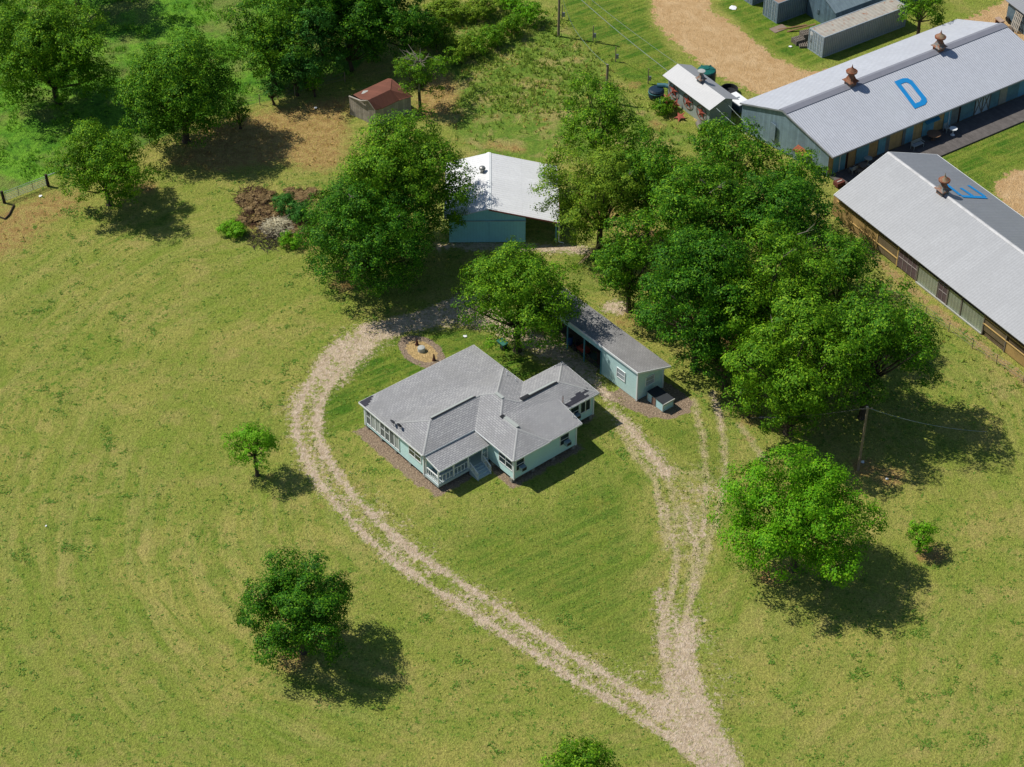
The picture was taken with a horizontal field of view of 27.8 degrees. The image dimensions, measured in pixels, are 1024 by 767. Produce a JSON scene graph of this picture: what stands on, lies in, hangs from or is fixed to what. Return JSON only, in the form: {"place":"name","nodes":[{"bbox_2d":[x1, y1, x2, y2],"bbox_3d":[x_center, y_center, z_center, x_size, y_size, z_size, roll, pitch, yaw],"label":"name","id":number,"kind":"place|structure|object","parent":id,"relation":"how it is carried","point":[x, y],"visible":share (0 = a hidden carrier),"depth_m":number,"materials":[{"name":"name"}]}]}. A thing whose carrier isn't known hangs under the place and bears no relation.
{"place":"outdoors","nodes":[
{"label":"outdoors","id":0,"kind":"place"},
{"bbox_2d":[0,0,367,182],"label":"pasture grass","id":1,"kind":"structure","parent":0,"point":[123,50],"depth_m":226.53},
{"bbox_2d":[0,0,1023,766],"bbox_3d":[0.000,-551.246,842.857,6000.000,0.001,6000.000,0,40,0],"label":"ground","id":2,"kind":"structure","parent":0,"point":[44,582],"depth_m":174.27,"materials":[{"name":"plant"}]},
{"bbox_2d":[0,0,29,58],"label":"oak tree","id":3,"kind":"object","parent":2,"relation":"on","point":[11,1],"visible":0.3,"depth_m":224.08,"materials":[{"name":"green plant"}]},
{"bbox_2d":[44,174,49,186],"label":"gate post","id":4,"kind":"object","parent":2,"relation":"on","point":[47,180],"visible":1,"depth_m":209.16,"materials":[{"name":"brown wood"}]},
{"bbox_2d":[4,176,46,199],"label":"metal gate","id":5,"kind":"structure","parent":4,"relation":"attached to","point":[24,188],"depth_m":208.09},
{"bbox_2d":[0,0,121,111],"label":"oak tree","id":6,"kind":"object","parent":2,"relation":"on","point":[49,44],"visible":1,"depth_m":215.04,"materials":[{"name":"green plant"}]},
{"bbox_2d":[43,116,166,209],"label":"pecan tree","id":7,"kind":"object","parent":2,"relation":"on","point":[106,158],"visible":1,"depth_m":202.04,"materials":[{"name":"green plant"}]},
{"bbox_2d":[112,26,248,152],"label":"oak tree","id":8,"kind":"object","parent":2,"relation":"on","point":[184,80],"visible":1,"depth_m":209.08,"materials":[{"name":"green plant"}]},
{"bbox_2d":[216,218,246,238],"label":"weed mound","id":9,"kind":"object","parent":2,"relation":"on","point":[238,227],"visible":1,"depth_m":202.56,"materials":[{"name":"green plant"}]},
{"bbox_2d":[225,95,252,128],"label":"young tree","id":10,"kind":"object","parent":2,"relation":"on","point":[241,119],"visible":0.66,"depth_m":216.45,"materials":[{"name":"green plant"}]},
{"bbox_2d":[220,421,282,476],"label":"sapling","id":11,"kind":"object","parent":2,"relation":"on","point":[253,436],"visible":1,"depth_m":173.54,"materials":[{"name":"green plant"}]},
{"bbox_2d":[231,183,277,210],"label":"brush heap","id":12,"kind":"object","parent":2,"relation":"on","point":[259,195],"visible":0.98,"depth_m":207.69,"materials":[{"name":"brown plant"}]},
{"bbox_2d":[236,201,286,227],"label":"brush heap","id":13,"kind":"object","parent":2,"relation":"on","point":[265,211],"visible":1,"depth_m":205.34,"materials":[{"name":"brown plant"}]},
{"bbox_2d":[246,224,283,253],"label":"brush heap","id":14,"kind":"object","parent":2,"relation":"on","point":[262,236],"visible":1,"depth_m":202.38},
{"bbox_2d":[219,0,314,85],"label":"oak tree","id":15,"kind":"object","parent":2,"relation":"on","point":[260,38],"visible":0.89,"depth_m":218.19,"materials":[{"name":"green plant"}]},
{"bbox_2d":[256,70,285,105],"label":"young tree","id":16,"kind":"object","parent":2,"relation":"on","point":[272,92],"visible":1,"depth_m":219.64,"materials":[{"name":"green plant"}]},
{"bbox_2d":[257,215,293,238],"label":"brush heap","id":17,"kind":"object","parent":2,"relation":"on","point":[271,225],"visible":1,"depth_m":203.65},
{"bbox_2d":[271,191,295,215],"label":"shrub","id":18,"kind":"object","parent":2,"relation":"on","point":[282,198],"visible":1,"depth_m":204.83,"materials":[{"name":"green plant"}]},
{"bbox_2d":[277,229,302,249],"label":"weed mound","id":19,"kind":"object","parent":2,"relation":"on","point":[286,239],"visible":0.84,"depth_m":201.11,"materials":[{"name":"green plant"}]},
{"bbox_2d":[233,545,354,672],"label":"oak tree","id":20,"kind":"object","parent":2,"relation":"on","point":[299,604],"visible":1,"depth_m":156.48,"materials":[{"name":"green plant"}]},
{"bbox_2d":[277,58,310,96],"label":"young tree","id":21,"kind":"object","parent":2,"relation":"on","point":[298,83],"visible":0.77,"depth_m":220.92,"materials":[{"name":"green plant"}]},
{"bbox_2d":[285,199,310,222],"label":"shrub","id":22,"kind":"object","parent":2,"relation":"on","point":[296,210],"visible":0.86,"depth_m":204.02,"materials":[{"name":"green plant"}]},
{"bbox_2d":[279,216,318,238],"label":"brush heap","id":23,"kind":"object","parent":2,"relation":"on","point":[295,225],"visible":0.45,"depth_m":204.03,"materials":[{"name":"brown plant"}]},
{"bbox_2d":[283,185,319,207],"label":"brush heap","id":24,"kind":"object","parent":2,"relation":"on","point":[300,195],"visible":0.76,"depth_m":208.56,"materials":[{"name":"brown plant"}]},
{"bbox_2d":[268,4,345,89],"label":"oak tree","id":25,"kind":"object","parent":2,"relation":"on","point":[308,64],"visible":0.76,"depth_m":219.07,"materials":[{"name":"green plant"}]},
{"bbox_2d":[304,69,324,96],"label":"young tree","id":26,"kind":"object","parent":2,"relation":"on","point":[313,84],"visible":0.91,"depth_m":221.04,"materials":[{"name":"green plant"}]},
{"bbox_2d":[272,0,378,59],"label":"oak tree","id":27,"kind":"object","parent":2,"relation":"on","point":[330,4],"visible":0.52,"depth_m":221.19,"materials":[{"name":"green plant"}]},
{"bbox_2d":[305,0,383,48],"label":"oak tree","id":28,"kind":"object","parent":2,"relation":"on","point":[347,3],"visible":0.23,"depth_m":222.76,"materials":[{"name":"green plant"}]},
{"bbox_2d":[315,8,382,71],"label":"oak tree","id":29,"kind":"object","parent":2,"relation":"on","point":[350,58],"visible":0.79,"depth_m":222.57,"materials":[{"name":"green plant"}]},
{"bbox_2d":[294,172,437,298],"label":"pecan tree","id":30,"kind":"object","parent":2,"relation":"on","point":[338,206],"visible":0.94,"depth_m":190.18,"materials":[{"name":"green plant"}]},
{"bbox_2d":[349,78,412,125],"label":"rusty shed","id":31,"kind":"structure","parent":2,"relation":"on","point":[385,96],"depth_m":218.22,"materials":[{"name":"red metal"}]},
{"bbox_2d":[337,0,425,56],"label":"oak tree","id":32,"kind":"object","parent":2,"relation":"on","point":[395,22],"visible":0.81,"depth_m":221.49,"materials":[{"name":"green plant"}]},
{"bbox_2d":[328,101,484,260],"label":"pecan tree","id":33,"kind":"object","parent":2,"relation":"on","point":[412,169],"visible":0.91,"depth_m":193.83,"materials":[{"name":"green plant"}]},
{"bbox_2d":[374,0,438,63],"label":"oak tree","id":34,"kind":"object","parent":2,"relation":"on","point":[422,16],"visible":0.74,"depth_m":223.69,"materials":[{"name":"green plant"}]},
{"bbox_2d":[391,44,464,111],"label":"dying tree","id":35,"kind":"object","parent":2,"relation":"on","point":[415,63],"visible":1,"depth_m":217.41,"materials":[{"name":"green plant"}]},
{"bbox_2d":[418,17,455,49],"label":"bush","id":36,"kind":"object","parent":2,"relation":"on","point":[440,28],"visible":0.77,"depth_m":228.78,"materials":[{"name":"green plant"}]},
{"bbox_2d":[422,0,470,23],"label":"bush","id":37,"kind":"object","parent":2,"relation":"on","point":[445,7],"visible":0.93,"depth_m":233.78,"materials":[{"name":"green plant"}]},
{"bbox_2d":[439,33,477,62],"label":"bush","id":38,"kind":"object","parent":2,"relation":"on","point":[462,44],"visible":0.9,"depth_m":227.19,"materials":[{"name":"green plant"}]},
{"bbox_2d":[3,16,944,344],"bbox_3d":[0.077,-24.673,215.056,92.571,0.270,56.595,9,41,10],"label":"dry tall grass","id":39,"kind":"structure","parent":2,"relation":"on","point":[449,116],"depth_m":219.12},
{"bbox_2d":[464,30,489,55],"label":"bush","id":40,"kind":"object","parent":2,"relation":"on","point":[477,42],"visible":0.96,"depth_m":227.90,"materials":[{"name":"green plant"}]},
{"bbox_2d":[358,345,598,487],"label":"farmhouse","id":41,"kind":"object","parent":2,"relation":"on","point":[473,409],"visible":1,"depth_m":177.62,"materials":[{"name":"grey"}]},
{"bbox_2d":[408,445,421,463],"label":"window","id":42,"kind":"structure","parent":41,"relation":"in","point":[413,453],"depth_m":175.77,"materials":[{"name":"white paint"}]},
{"bbox_2d":[499,452,512,471],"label":"window","id":43,"kind":"structure","parent":41,"relation":"in","point":[504,460],"depth_m":175.29,"materials":[{"name":"white paint"}]},
{"bbox_2d":[580,399,590,413],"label":"window","id":44,"kind":"structure","parent":41,"relation":"in","point":[585,406],"depth_m":180.73,"materials":[{"name":"glass"}]},
{"bbox_2d":[459,0,506,23],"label":"bush","id":45,"kind":"object","parent":2,"relation":"on","point":[482,9],"visible":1,"depth_m":234.11,"materials":[{"name":"green plant"}]},
{"bbox_2d":[478,22,509,47],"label":"bush","id":46,"kind":"object","parent":2,"relation":"on","point":[492,35],"visible":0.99,"depth_m":229.41,"materials":[{"name":"green plant"}]},
{"bbox_2d":[444,152,563,243],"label":"metal shed","id":47,"kind":"structure","parent":2,"relation":"on","point":[501,210],"depth_m":202.06,"materials":[{"name":"white paint"}]},
{"bbox_2d":[450,222,488,241],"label":"sliding door","id":48,"kind":"structure","parent":47,"relation":"in","point":[474,231],"depth_m":201.52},
{"bbox_2d":[489,222,524,241],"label":"sliding door","id":49,"kind":"structure","parent":47,"relation":"in","point":[498,231],"depth_m":201.47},
{"bbox_2d":[490,0,522,13],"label":"bush","id":50,"kind":"object","parent":2,"relation":"on","point":[510,2],"visible":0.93,"depth_m":235.38,"materials":[{"name":"green plant"}]},
{"bbox_2d":[492,13,526,36],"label":"bush","id":51,"kind":"object","parent":2,"relation":"on","point":[509,21],"visible":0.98,"depth_m":230.87,"materials":[{"name":"green plant"}]},
{"bbox_2d":[0,171,1023,766],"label":"weed clumps","id":52,"kind":"object","parent":2,"relation":"on","point":[900,685],"visible":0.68,"depth_m":170.61,"materials":[{"name":"plant"}]},
{"bbox_2d":[280,297,751,766],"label":"yard weeds","id":53,"kind":"object","parent":2,"relation":"on","point":[687,492],"visible":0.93,"depth_m":171.42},
{"bbox_2d":[450,235,587,353],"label":"pecan tree","id":54,"kind":"object","parent":2,"relation":"on","point":[533,304],"visible":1,"depth_m":183.80,"materials":[{"name":"green plant"}]},
{"bbox_2d":[512,0,547,28],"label":"bush","id":55,"kind":"object","parent":2,"relation":"on","point":[528,12],"visible":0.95,"depth_m":232.96,"materials":[{"name":"green plant"}]},
{"bbox_2d":[539,733,622,766],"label":"garden tree","id":56,"kind":"object","parent":2,"relation":"on","point":[588,757],"visible":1,"depth_m":147.98,"materials":[{"name":"green plant"}]},
{"bbox_2d":[528,142,658,250],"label":"pecan tree","id":57,"kind":"object","parent":2,"relation":"on","point":[602,184],"visible":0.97,"depth_m":195.17,"materials":[{"name":"green plant"}]},
{"bbox_2d":[536,71,655,190],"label":"pecan tree","id":58,"kind":"object","parent":2,"relation":"on","point":[597,137],"visible":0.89,"depth_m":205.83,"materials":[{"name":"green plant"}]},
{"bbox_2d":[546,288,670,400],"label":"carport building","id":59,"kind":"structure","parent":2,"relation":"on","point":[631,367],"depth_m":185.14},
{"bbox_2d":[572,339,590,356],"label":"riding mower","id":60,"kind":"object","parent":59,"relation":"on","point":[578,345],"visible":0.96,"depth_m":188.97,"materials":[{"name":"red paint"}]},
{"bbox_2d":[590,207,675,312],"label":"pecan tree","id":61,"kind":"object","parent":2,"relation":"on","point":[632,254],"visible":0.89,"depth_m":188.57,"materials":[{"name":"green plant"}]},
{"bbox_2d":[609,123,702,238],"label":"pecan tree","id":62,"kind":"object","parent":2,"relation":"on","point":[651,168],"visible":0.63,"depth_m":195.88,"materials":[{"name":"green plant"}]},
{"bbox_2d":[648,83,668,100],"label":"poly tank","id":63,"kind":"object","parent":2,"relation":"on","point":[657,91],"visible":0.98,"depth_m":221.63,"materials":[{"name":"blue plastic"}]},
{"bbox_2d":[647,385,674,411],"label":"storage box","id":64,"kind":"object","parent":2,"relation":"on","point":[658,397],"visible":1,"depth_m":183.05,"materials":[{"name":"teal paint"}]},
{"bbox_2d":[650,95,678,115],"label":"shrub","id":65,"kind":"object","parent":2,"relation":"on","point":[662,106],"visible":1,"depth_m":219.36,"materials":[{"name":"green plant"}]},
{"bbox_2d":[629,222,762,371],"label":"pecan tree","id":66,"kind":"object","parent":2,"relation":"on","point":[686,270],"visible":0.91,"depth_m":179.43,"materials":[{"name":"green plant"}]},
{"bbox_2d":[662,64,738,123],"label":"shed","id":67,"kind":"structure","parent":2,"relation":"on","point":[699,88],"depth_m":218.20,"materials":[{"name":"white metal"}]},
{"bbox_2d":[641,154,760,263],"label":"pecan tree","id":68,"kind":"object","parent":2,"relation":"on","point":[699,210],"visible":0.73,"depth_m":187.67,"materials":[{"name":"green plant"}]},
{"bbox_2d":[698,65,715,81],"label":"water tank","id":69,"kind":"object","parent":2,"relation":"on","point":[710,71],"visible":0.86,"depth_m":222.14,"materials":[{"name":"green plastic"}]},
{"bbox_2d":[697,120,720,136],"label":"shrub","id":70,"kind":"object","parent":2,"relation":"on","point":[701,126],"visible":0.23,"depth_m":215.71,"materials":[{"name":"green plant"}]},
{"bbox_2d":[684,302,757,390],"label":"pecan tree","id":71,"kind":"object","parent":2,"relation":"on","point":[716,363],"visible":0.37,"depth_m":181.05,"materials":[{"name":"green plant"}]},
{"bbox_2d":[721,83,737,92],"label":"black tank","id":72,"kind":"object","parent":2,"relation":"on","point":[730,87],"visible":0.57,"depth_m":223.43,"materials":[{"name":"plastic"}]},
{"bbox_2d":[686,112,779,203],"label":"pecan tree","id":73,"kind":"object","parent":2,"relation":"on","point":[740,148],"visible":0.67,"depth_m":198.95,"materials":[{"name":"green plant"}]},
{"bbox_2d":[731,92,746,112],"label":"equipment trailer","id":74,"kind":"object","parent":2,"relation":"on","point":[736,106],"visible":0.45,"depth_m":219.49,"materials":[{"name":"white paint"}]},
{"bbox_2d":[727,375,764,418],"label":"pecan tree","id":75,"kind":"object","parent":2,"relation":"on","point":[741,398],"visible":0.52,"depth_m":180.26,"materials":[{"name":"green plant"}]},
{"bbox_2d":[693,216,844,376],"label":"pecan tree","id":76,"kind":"object","parent":2,"relation":"on","point":[784,256],"visible":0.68,"depth_m":179.02,"materials":[{"name":"green plant"}]},
{"bbox_2d":[724,155,845,279],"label":"pecan tree","id":77,"kind":"object","parent":2,"relation":"on","point":[782,197],"visible":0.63,"depth_m":186.98,"materials":[{"name":"green plant"}]},
{"bbox_2d":[763,0,807,23],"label":"shipping container","id":78,"kind":"object","parent":2,"relation":"on","point":[776,11],"visible":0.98,"depth_m":234.50,"materials":[{"name":"metal"}]},
{"bbox_2d":[764,0,771,17],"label":"door","id":79,"kind":"structure","parent":78,"relation":"in","point":[767,6],"depth_m":234.79,"materials":[{"name":"metal"}]},
{"bbox_2d":[770,1,777,21],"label":"door","id":80,"kind":"structure","parent":78,"relation":"in","point":[773,14],"depth_m":233.99,"materials":[{"name":"metal"}]},
{"bbox_2d":[750,142,835,215],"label":"pecan tree","id":81,"kind":"object","parent":2,"relation":"on","point":[806,154],"visible":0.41,"depth_m":197.95,"materials":[{"name":"green plant"}]},
{"bbox_2d":[757,376,829,439],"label":"pecan tree","id":82,"kind":"object","parent":2,"relation":"on","point":[791,421],"visible":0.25,"depth_m":177.46,"materials":[{"name":"green plant"}]},
{"bbox_2d":[720,284,869,439],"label":"pecan tree","id":83,"kind":"object","parent":2,"relation":"on","point":[779,363],"visible":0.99,"depth_m":173.15,"materials":[{"name":"green plant"}]},
{"bbox_2d":[703,440,889,588],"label":"shade tree","id":84,"kind":"object","parent":2,"relation":"on","point":[819,507],"visible":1,"depth_m":162.14,"materials":[{"name":"green plant"}]},
{"bbox_2d":[787,227,894,336],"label":"pecan tree","id":85,"kind":"object","parent":2,"relation":"on","point":[853,255],"visible":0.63,"depth_m":183.24,"materials":[{"name":"green plant"}]},
{"bbox_2d":[807,0,906,57],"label":"shipping container","id":86,"kind":"object","parent":2,"relation":"on","point":[846,31],"visible":0.95,"depth_m":230.15,"materials":[{"name":"metal"}]},
{"bbox_2d":[808,30,816,51],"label":"door","id":87,"kind":"structure","parent":86,"relation":"in","point":[812,45],"depth_m":229.07,"materials":[{"name":"metal"}]},
{"bbox_2d":[815,34,822,55],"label":"door","id":88,"kind":"structure","parent":86,"relation":"in","point":[819,40],"depth_m":228.35,"materials":[{"name":"metal"}]},
{"bbox_2d":[857,406,872,470],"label":"utility pole","id":89,"kind":"object","parent":2,"relation":"on","point":[867,408],"visible":1,"depth_m":174.67,"materials":[{"name":"brown wood"}]},
{"bbox_2d":[810,275,946,419],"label":"pecan tree","id":90,"kind":"object","parent":2,"relation":"on","point":[868,332],"visible":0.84,"depth_m":175.12,"materials":[{"name":"green plant"}]},
{"bbox_2d":[740,19,1023,186],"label":"long shed","id":91,"kind":"structure","parent":2,"relation":"on","point":[965,78],"depth_m":216.35,"materials":[{"name":"silver metal"}]},
{"bbox_2d":[832,154,845,173],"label":"door","id":92,"kind":"structure","parent":91,"relation":"in","point":[835,168],"depth_m":210.88,"materials":[{"name":"teal paint"}]},
{"bbox_2d":[855,144,868,163],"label":"door","id":93,"kind":"structure","parent":91,"relation":"in","point":[861,152],"depth_m":212.17,"materials":[{"name":"teal paint"}]},
{"bbox_2d":[877,137,885,154],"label":"door","id":94,"kind":"structure","parent":91,"relation":"in","point":[881,144],"depth_m":213.36,"materials":[{"name":"teal paint"}]},
{"bbox_2d":[904,126,913,143],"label":"door","id":95,"kind":"structure","parent":91,"relation":"in","point":[909,131],"depth_m":214.96,"materials":[{"name":"teal paint"}]},
{"bbox_2d":[921,122,933,136],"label":"door","id":96,"kind":"structure","parent":91,"relation":"in","point":[925,128],"depth_m":216.19,"materials":[{"name":"teal paint"}]},
{"bbox_2d":[973,97,983,114],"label":"barn door","id":97,"kind":"structure","parent":91,"relation":"in","point":[978,104],"depth_m":219.12,"materials":[{"name":"grey wood"}]},
{"bbox_2d":[904,518,939,553],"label":"sapling","id":98,"kind":"object","parent":2,"relation":"on","point":[925,528],"visible":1,"depth_m":167.76,"materials":[{"name":"green plant"}]},
{"bbox_2d":[897,0,949,34],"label":"leafy tree","id":99,"kind":"object","parent":2,"relation":"on","point":[912,7],"visible":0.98,"depth_m":229.05,"materials":[{"name":"green plant"}]},
{"bbox_2d":[832,152,1023,366],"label":"long shed","id":100,"kind":"structure","parent":2,"relation":"on","point":[948,235],"depth_m":197.04,"materials":[{"name":"metal"}]},
{"bbox_2d":[937,279,948,303],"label":"door","id":101,"kind":"structure","parent":100,"relation":"in","point":[943,287],"depth_m":194.27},
{"bbox_2d":[863,276,1023,382],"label":"wire fence","id":102,"kind":"object","parent":2,"relation":"on","point":[962,335],"visible":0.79,"depth_m":189.67,"materials":[{"name":"grey metal"}]},
{"bbox_2d":[1005,0,1023,34],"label":"tin barn","id":103,"kind":"structure","parent":2,"relation":"on","point":[1015,5],"depth_m":232.73,"materials":[{"name":"metal"}]},
{"bbox_2d":[289,242,745,766],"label":"dirt track","id":104,"kind":"structure","parent":0,"point":[685,717],"depth_m":168.28,"materials":[{"name":"gravel"}]},
{"bbox_2d":[406,5,1019,405],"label":"tall grass","id":105,"kind":"structure","parent":0,"point":[511,88],"depth_m":225.96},
{"bbox_2d":[652,0,1023,216],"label":"sandy road","id":106,"kind":"structure","parent":0,"point":[701,32],"depth_m":230.16,"materials":[{"name":"sand"}]},
{"bbox_2d":[1011,10,1022,32],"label":"wooden gate","id":107,"kind":"structure","parent":106,"relation":"on","point":[1018,20],"depth_m":232.51,"materials":[{"name":"white wood"}]},
{"bbox_2d":[806,0,916,23],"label":"tin building","id":108,"kind":"structure","parent":0,"point":[821,11],"depth_m":233.00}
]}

